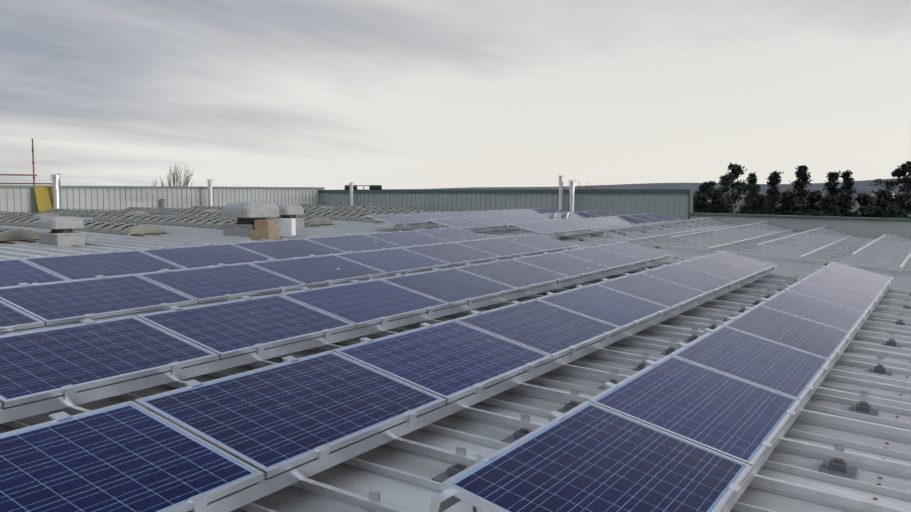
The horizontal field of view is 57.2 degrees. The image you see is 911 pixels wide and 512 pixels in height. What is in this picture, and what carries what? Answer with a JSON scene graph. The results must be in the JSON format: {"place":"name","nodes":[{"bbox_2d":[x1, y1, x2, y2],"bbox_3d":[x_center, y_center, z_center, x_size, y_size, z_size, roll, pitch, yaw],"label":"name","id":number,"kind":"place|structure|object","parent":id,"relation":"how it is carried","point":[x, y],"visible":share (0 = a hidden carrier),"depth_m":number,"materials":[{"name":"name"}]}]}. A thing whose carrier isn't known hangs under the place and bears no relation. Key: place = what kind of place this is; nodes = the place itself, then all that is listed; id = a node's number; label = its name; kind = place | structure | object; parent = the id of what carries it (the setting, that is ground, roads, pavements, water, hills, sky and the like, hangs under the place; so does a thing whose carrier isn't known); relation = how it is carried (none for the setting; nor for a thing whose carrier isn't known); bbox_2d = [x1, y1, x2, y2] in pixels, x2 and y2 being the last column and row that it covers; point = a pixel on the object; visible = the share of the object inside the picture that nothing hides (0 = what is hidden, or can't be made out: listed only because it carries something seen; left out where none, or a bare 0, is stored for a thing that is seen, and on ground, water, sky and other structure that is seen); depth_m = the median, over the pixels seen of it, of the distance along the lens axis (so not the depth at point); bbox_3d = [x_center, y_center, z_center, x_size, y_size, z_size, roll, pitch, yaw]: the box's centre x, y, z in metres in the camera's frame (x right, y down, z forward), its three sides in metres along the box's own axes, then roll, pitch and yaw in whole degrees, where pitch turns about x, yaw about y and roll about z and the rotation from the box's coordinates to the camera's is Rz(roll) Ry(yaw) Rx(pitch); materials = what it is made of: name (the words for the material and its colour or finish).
{"place":"outdoors","nodes":[
{"label":"outdoors","id":0,"kind":"place"},
{"bbox_2d":[152,163,194,185],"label":"bare tree","id":1,"kind":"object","parent":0,"point":[176,179],"depth_m":72.31,"materials":[{"name":"brown"}]},
{"bbox_2d":[345,185,381,189],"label":"floodlight heads","id":2,"kind":"object","parent":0,"point":[372,187],"visible":0.5,"depth_m":62.29,"materials":[{"name":"black metal"}]},
{"bbox_2d":[0,223,910,511],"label":"roof ribs","id":3,"kind":"object","parent":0,"point":[364,483],"depth_m":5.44,"materials":[{"name":"grey metal"}]},
{"bbox_2d":[0,208,892,511],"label":"solar panel frames","id":4,"kind":"structure","parent":3,"relation":"on","point":[262,472],"depth_m":6.56,"materials":[{"name":"silver metal"}]},
{"bbox_2d":[0,208,890,511],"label":"solar panels","id":5,"kind":"object","parent":4,"relation":"in","point":[134,458],"visible":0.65,"depth_m":6.08,"materials":[{"name":"blue glass"}]},
{"bbox_2d":[0,207,892,511],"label":"mounting brackets","id":6,"kind":"object","parent":3,"relation":"on","point":[198,503],"visible":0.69,"depth_m":6.77,"materials":[{"name":"metal"}]},
{"bbox_2d":[0,209,910,511],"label":"roof standing seams","id":7,"kind":"object","parent":3,"relation":"attached to","point":[798,267],"visible":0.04,"depth_m":8.41,"materials":[{"name":"grey metal"}]},
{"bbox_2d":[34,186,52,212],"bbox_3d":[-13.521,-1.809,27.548,0.278,0.960,0.600,3,5,31],"label":"yellow panel","id":8,"kind":"object","parent":7,"relation":"on","point":[44,198],"visible":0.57,"depth_m":27.50,"materials":[{"name":"yellow metal"}]},
{"bbox_2d":[50,174,60,208],"bbox_3d":[-13.237,-2.031,27.716,0.417,1.379,0.417,3,5,31],"label":"flue pipe","id":9,"kind":"object","parent":7,"relation":"on","point":[56,192],"visible":0.77,"depth_m":27.63,"materials":[{"name":"silver metal"}]},
{"bbox_2d":[36,216,86,246],"bbox_3d":[-7.354,-0.438,15.620,0.620,0.600,0.680,3,5,31],"label":"roof ventilator","id":10,"kind":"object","parent":7,"relation":"on","point":[62,234],"depth_m":15.42,"materials":[{"name":"grey metal"}]},
{"bbox_2d":[161,199,166,208],"bbox_3d":[-11.084,-1.915,31.820,0.232,0.516,0.232,3,5,31],"label":"vent pipe","id":11,"kind":"object","parent":7,"relation":"on","point":[164,203],"visible":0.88,"depth_m":31.74,"materials":[{"name":"grey plastic"}]},
{"bbox_2d":[4,214,378,243],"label":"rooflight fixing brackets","id":12,"kind":"object","parent":7,"relation":"on","point":[136,235],"visible":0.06,"depth_m":18.20,"materials":[{"name":"metal"}]},
{"bbox_2d":[207,179,212,205],"bbox_3d":[-9.805,-2.428,33.435,0.338,1.293,0.338,3,5,31],"label":"flue pipe","id":13,"kind":"object","parent":7,"relation":"on","point":[210,200],"visible":0.81,"depth_m":33.36,"materials":[{"name":"silver metal"}]},
{"bbox_2d":[0,204,460,240],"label":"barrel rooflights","id":14,"kind":"object","parent":7,"relation":"on","point":[142,219],"visible":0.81,"depth_m":23.43,"materials":[{"name":"grey plastic"}]},
{"bbox_2d":[221,202,280,237],"bbox_3d":[-4.689,-0.820,19.221,0.960,0.840,1.100,3,5,31],"label":"roof ventilator","id":15,"kind":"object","parent":7,"relation":"on","point":[246,214],"depth_m":18.84,"materials":[{"name":"grey metal"}]},
{"bbox_2d":[251,220,279,239],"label":"cardboard boxes","id":16,"kind":"object","parent":7,"relation":"on","point":[266,229],"visible":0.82,"depth_m":18.52,"materials":[{"name":"brown cardboard"}]},
{"bbox_2d":[271,218,295,236],"bbox_3d":[-4.011,-0.661,19.507,0.500,0.420,0.250,1,4,11],"label":"rooftop box","id":17,"kind":"object","parent":7,"relation":"on","point":[287,227],"visible":0.64,"depth_m":19.38,"materials":[{"name":"white metal"}]},
{"bbox_2d":[270,204,305,227],"bbox_3d":[-4.493,-1.039,22.434,0.660,0.680,0.740,3,5,31],"label":"roof ventilator","id":18,"kind":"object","parent":7,"relation":"on","point":[288,211],"depth_m":22.25,"materials":[{"name":"grey metal"}]},
{"bbox_2d":[349,182,353,205],"bbox_3d":[-4.766,-2.758,38.327,0.318,1.222,0.318,3,5,31],"label":"flue pipe","id":19,"kind":"object","parent":7,"relation":"on","point":[351,193],"visible":0.73,"depth_m":38.25,"materials":[{"name":"silver metal"}]},
{"bbox_2d":[0,217,910,511],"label":"mounting rails","id":20,"kind":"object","parent":7,"relation":"on","point":[298,473],"depth_m":7.13,"materials":[{"name":"silver metal"}]},
{"bbox_2d":[558,175,563,210],"bbox_3d":[4.157,-2.341,33.001,0.338,1.694,0.338,3,5,31],"label":"flue pipe","id":21,"kind":"object","parent":7,"relation":"on","point":[560,180],"visible":0.83,"depth_m":32.92,"materials":[{"name":"silver metal"}]},
{"bbox_2d":[568,180,575,211],"bbox_3d":[4.564,-2.211,32.767,0.417,1.509,0.417,3,5,31],"label":"flue pipe","id":22,"kind":"object","parent":7,"relation":"on","point":[571,197],"visible":0.85,"depth_m":32.68,"materials":[{"name":"silver metal"}]},
{"bbox_2d":[369,223,910,511],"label":"rail foot brackets","id":23,"kind":"object","parent":7,"relation":"on","point":[376,495],"visible":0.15,"depth_m":6.97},
{"bbox_2d":[320,193,687,222],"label":"parapet wall","id":24,"kind":"structure","parent":3,"relation":"on","point":[673,205],"depth_m":34.34,"materials":[{"name":"grey metal"}]},
{"bbox_2d":[318,189,692,223],"bbox_3d":[1.090,-2.016,35.522,17.810,1.610,0.440,3,5,31],"label":"parapet coping","id":25,"kind":"object","parent":24,"relation":"on","point":[689,192],"visible":0.75,"depth_m":33.67,"materials":[{"name":"metal"}]},
{"bbox_2d":[432,226,910,482],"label":"rail feet flashing pads","id":26,"kind":"object","parent":3,"relation":"on","point":[836,468],"visible":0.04,"depth_m":6.20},
{"bbox_2d":[873,369,909,499],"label":"roof screws","id":27,"kind":"object","parent":3,"relation":"on","point":[874,498],"visible":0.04,"depth_m":5.45,"materials":[{"name":"grey metal"}]},
{"bbox_2d":[0,0,910,189],"label":"sky","id":28,"kind":"structure","parent":0,"point":[329,94],"materials":[{"name":"grey"}]},
{"bbox_2d":[357,178,910,194],"bbox_3d":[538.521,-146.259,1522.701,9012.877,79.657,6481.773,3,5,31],"label":"distant hills","id":29,"kind":"structure","parent":0,"point":[862,186],"depth_m":3892.50,"materials":[{"name":"grey"}]},
{"bbox_2d":[690,215,910,241],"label":"parapet wall","id":30,"kind":"structure","parent":0,"point":[866,229],"depth_m":28.36,"materials":[{"name":"grey metal"}]},
{"bbox_2d":[688,213,910,221],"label":"parapet coping","id":31,"kind":"object","parent":30,"relation":"on","point":[808,217],"visible":0.96,"depth_m":28.78,"materials":[{"name":"metal"}]},
{"bbox_2d":[694,195,910,216],"bbox_3d":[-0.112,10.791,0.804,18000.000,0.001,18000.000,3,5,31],"label":"fields","id":32,"kind":"structure","parent":0,"point":[853,209],"depth_m":706.57,"materials":[{"name":"green plant"}]},
{"bbox_2d":[0,138,60,185],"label":"scaffold tower tubes","id":33,"kind":"object","parent":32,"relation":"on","point":[33,174],"visible":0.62,"depth_m":28.05,"materials":[{"name":"metal"}]},
{"bbox_2d":[0,188,322,214],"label":"parapet wall","id":34,"kind":"structure","parent":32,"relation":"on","point":[15,200],"depth_m":31.34,"materials":[{"name":"grey metal"}]},
{"bbox_2d":[0,185,324,188],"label":"parapet coping","id":35,"kind":"object","parent":34,"relation":"on","point":[122,187],"visible":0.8,"depth_m":31.76,"materials":[{"name":"metal"}]},
{"bbox_2d":[693,194,710,212],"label":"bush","id":36,"kind":"object","parent":32,"relation":"on","point":[698,205],"visible":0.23,"depth_m":98.51,"materials":[{"name":"green plant"}]},
{"bbox_2d":[693,180,724,211],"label":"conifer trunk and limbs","id":37,"kind":"object","parent":32,"relation":"on","point":[703,190],"visible":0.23,"depth_m":115.41,"materials":[{"name":"green plant"}]},
{"bbox_2d":[708,189,735,213],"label":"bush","id":38,"kind":"object","parent":32,"relation":"on","point":[719,203],"visible":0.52,"depth_m":101.27,"materials":[{"name":"green plant"}]},
{"bbox_2d":[693,162,760,213],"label":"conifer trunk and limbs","id":39,"kind":"object","parent":32,"relation":"on","point":[726,181],"visible":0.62,"depth_m":107.85,"materials":[{"name":"green plant"}]},
{"bbox_2d":[742,172,764,210],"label":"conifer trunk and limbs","id":40,"kind":"object","parent":32,"relation":"on","point":[752,178],"visible":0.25,"depth_m":119.50,"materials":[{"name":"green plant"}]},
{"bbox_2d":[740,192,771,214],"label":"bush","id":41,"kind":"object","parent":32,"relation":"on","point":[757,200],"visible":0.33,"depth_m":95.32,"materials":[{"name":"green plant"}]},
{"bbox_2d":[762,170,783,214],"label":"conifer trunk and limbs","id":42,"kind":"object","parent":32,"relation":"on","point":[774,178],"visible":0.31,"depth_m":113.08,"materials":[{"name":"green plant"}]},
{"bbox_2d":[768,190,813,215],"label":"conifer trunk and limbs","id":43,"kind":"object","parent":32,"relation":"on","point":[788,201],"visible":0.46,"depth_m":93.57,"materials":[{"name":"green plant"}]},
{"bbox_2d":[790,165,813,212],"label":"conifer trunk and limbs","id":44,"kind":"object","parent":32,"relation":"on","point":[801,182],"visible":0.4,"depth_m":106.42,"materials":[{"name":"green plant"}]},
{"bbox_2d":[793,190,824,215],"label":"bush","id":45,"kind":"object","parent":32,"relation":"on","point":[813,198],"visible":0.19,"depth_m":95.60,"materials":[{"name":"green plant"}]},
{"bbox_2d":[806,194,842,216],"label":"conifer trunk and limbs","id":46,"kind":"object","parent":32,"relation":"on","point":[828,207],"visible":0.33,"depth_m":82.31,"materials":[{"name":"green plant"}]},
{"bbox_2d":[823,170,842,196],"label":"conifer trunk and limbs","id":47,"kind":"object","parent":32,"relation":"on","point":[832,183],"visible":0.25,"depth_m":111.19,"materials":[{"name":"green plant"}]},
{"bbox_2d":[835,192,856,216],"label":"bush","id":48,"kind":"object","parent":32,"relation":"on","point":[845,202],"visible":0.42,"depth_m":87.03,"materials":[{"name":"green plant"}]},
{"bbox_2d":[838,170,858,215],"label":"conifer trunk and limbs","id":49,"kind":"object","parent":32,"relation":"on","point":[848,183],"visible":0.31,"depth_m":115.79,"materials":[{"name":"green plant"}]},
{"bbox_2d":[849,191,875,216],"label":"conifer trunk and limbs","id":50,"kind":"object","parent":32,"relation":"on","point":[863,200],"visible":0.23,"depth_m":89.37,"materials":[{"name":"green plant"}]},
{"bbox_2d":[864,188,908,218],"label":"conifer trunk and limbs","id":51,"kind":"object","parent":32,"relation":"on","point":[883,201],"visible":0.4,"depth_m":85.07,"materials":[{"name":"green plant"}]},
{"bbox_2d":[868,161,910,217],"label":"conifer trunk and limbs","id":52,"kind":"object","parent":32,"relation":"on","point":[905,168],"visible":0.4,"depth_m":94.61,"materials":[{"name":"green plant"}]},
{"bbox_2d":[881,191,910,218],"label":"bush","id":53,"kind":"object","parent":32,"relation":"on","point":[904,208],"visible":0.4,"depth_m":80.31,"materials":[{"name":"green plant"}]}
]}

